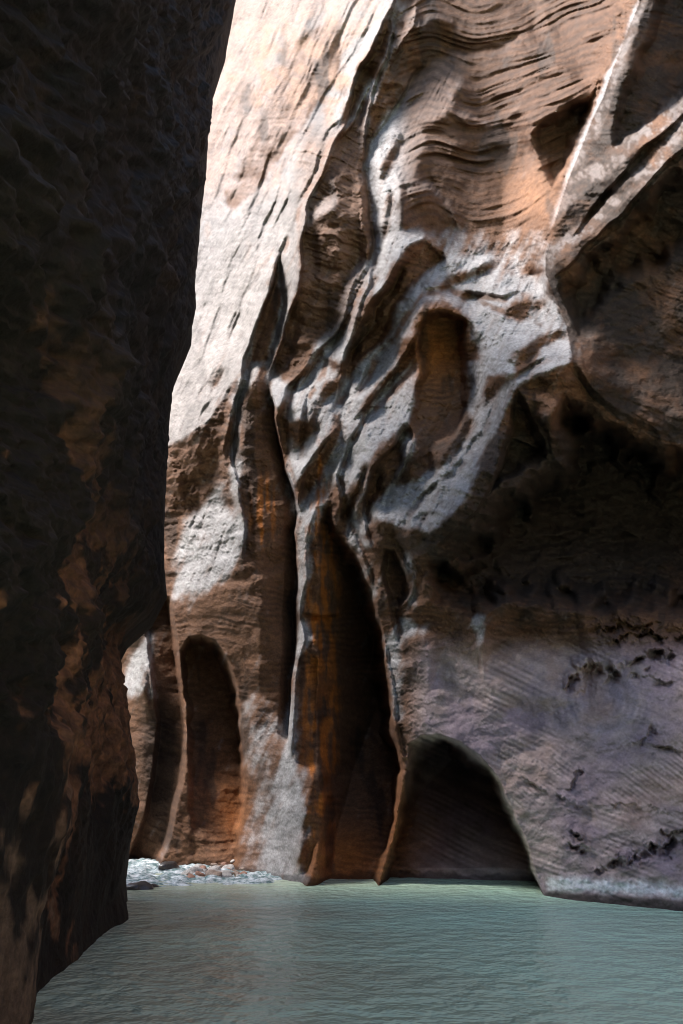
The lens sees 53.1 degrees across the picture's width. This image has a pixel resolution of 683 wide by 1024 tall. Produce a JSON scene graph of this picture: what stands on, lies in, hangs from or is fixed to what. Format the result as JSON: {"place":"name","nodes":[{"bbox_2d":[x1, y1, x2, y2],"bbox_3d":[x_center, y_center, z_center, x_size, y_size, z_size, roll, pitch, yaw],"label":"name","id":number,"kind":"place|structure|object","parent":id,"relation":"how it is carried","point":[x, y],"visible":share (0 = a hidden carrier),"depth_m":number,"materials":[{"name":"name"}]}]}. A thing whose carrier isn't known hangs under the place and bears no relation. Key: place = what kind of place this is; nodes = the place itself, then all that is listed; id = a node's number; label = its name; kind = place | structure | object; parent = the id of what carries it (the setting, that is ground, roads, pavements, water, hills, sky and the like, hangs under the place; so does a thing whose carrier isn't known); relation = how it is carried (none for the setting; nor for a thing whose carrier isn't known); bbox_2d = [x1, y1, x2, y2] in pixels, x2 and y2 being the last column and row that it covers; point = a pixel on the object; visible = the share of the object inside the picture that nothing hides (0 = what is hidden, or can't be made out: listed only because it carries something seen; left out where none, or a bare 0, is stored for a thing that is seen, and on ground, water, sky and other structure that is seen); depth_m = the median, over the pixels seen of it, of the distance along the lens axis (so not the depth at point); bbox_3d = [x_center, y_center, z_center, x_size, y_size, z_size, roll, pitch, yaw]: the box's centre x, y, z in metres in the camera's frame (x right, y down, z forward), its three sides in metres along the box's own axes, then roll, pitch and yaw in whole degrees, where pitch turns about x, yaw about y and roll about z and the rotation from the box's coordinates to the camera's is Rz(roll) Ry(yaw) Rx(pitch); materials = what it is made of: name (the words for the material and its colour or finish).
{"place":"outdoors","nodes":[
{"label":"outdoors","id":0,"kind":"place"},
{"bbox_2d":[0,0,235,1023],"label":"canyon wall","id":1,"kind":"structure","parent":0,"point":[106,107],"depth_m":5.21,"materials":[{"name":"stone"}]},
{"bbox_2d":[159,0,393,885],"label":"sandstone cliff","id":2,"kind":"structure","parent":0,"point":[249,798],"depth_m":22.28,"materials":[{"name":"beige stone"}]},
{"bbox_2d":[268,0,417,885],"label":"rock wall","id":3,"kind":"structure","parent":0,"point":[346,752],"depth_m":19.79,"materials":[{"name":"stone"}]},
{"bbox_2d":[32,873,682,1023],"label":"river","id":4,"kind":"structure","parent":0,"point":[395,950],"depth_m":7.46,"materials":[{"name":"liquid"}]},
{"bbox_2d":[127,881,153,889],"bbox_3d":[-4.003,7.399,13.409,0.604,0.267,0.387,7,-24,-16],"label":"boulder","id":5,"kind":"object","parent":4,"relation":"in","point":[142,885],"visible":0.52,"depth_m":13.33,"materials":[{"name":"grey stone"}]},
{"bbox_2d":[121,583,184,862],"bbox_3d":[-7.635,5.274,22.645,8.245,17.639,1.165,-16,-27,32],"label":"rock pillar","id":6,"kind":"object","parent":4,"relation":"in","point":[150,669],"visible":0.27,"depth_m":20.61,"materials":[{"name":"stone"}]},
{"bbox_2d":[158,861,179,869],"bbox_3d":[-4.269,8.796,16.804,0.514,0.399,0.820,1,-23,-3],"label":"boulder","id":7,"kind":"object","parent":4,"relation":"in","point":[164,865],"visible":0.49,"depth_m":16.58,"materials":[{"name":"grey stone"}]},
{"bbox_2d":[181,866,203,874],"bbox_3d":[-3.386,8.218,15.481,0.522,0.324,0.358,-3,-28,-15],"label":"cobble","id":8,"kind":"object","parent":4,"relation":"in","point":[192,869],"visible":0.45,"depth_m":15.45,"materials":[{"name":"grey stone"}]},
{"bbox_2d":[195,871,204,876],"bbox_3d":[-3.157,8.076,15.186,0.284,0.179,0.176,-7,-24,17],"label":"cobble","id":9,"kind":"object","parent":4,"relation":"on","point":[198,873],"visible":0.48,"depth_m":15.14,"materials":[{"name":"brown stone"}]},
{"bbox_2d":[126,858,281,886],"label":"riffle","id":10,"kind":"structure","parent":4,"relation":"on","point":[143,869],"depth_m":15.07,"materials":[{"name":"white liquid"}]},
{"bbox_2d":[205,869,221,876],"bbox_3d":[-2.767,8.034,15.056,0.395,0.271,0.445,17,-28,-35],"label":"cobble","id":11,"kind":"object","parent":4,"relation":"in","point":[212,872],"visible":0.52,"depth_m":15.03,"materials":[{"name":"stone"}]},
{"bbox_2d":[220,870,231,876],"bbox_3d":[-2.591,8.117,15.249,0.383,0.219,0.351,13,-19,-27],"label":"cobble","id":12,"kind":"object","parent":4,"relation":"on","point":[226,873],"visible":0.48,"depth_m":15.18,"materials":[{"name":"grey stone"}]},
{"bbox_2d":[221,864,233,869],"bbox_3d":[-2.736,8.617,16.463,0.329,0.218,0.261,-5,-25,-4],"label":"cobble","id":13,"kind":"object","parent":4,"relation":"on","point":[231,866],"visible":0.51,"depth_m":16.43,"materials":[{"name":"grey stone"}]},
{"bbox_2d":[291,0,682,910],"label":"banded cliff","id":14,"kind":"structure","parent":0,"point":[509,522],"depth_m":17.17,"materials":[{"name":"stone"}]},
{"bbox_2d":[547,0,682,440],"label":"rock overhang","id":15,"kind":"object","parent":14,"relation":"attached to","point":[615,269],"visible":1,"depth_m":16.86,"materials":[{"name":"stone"}]}
]}

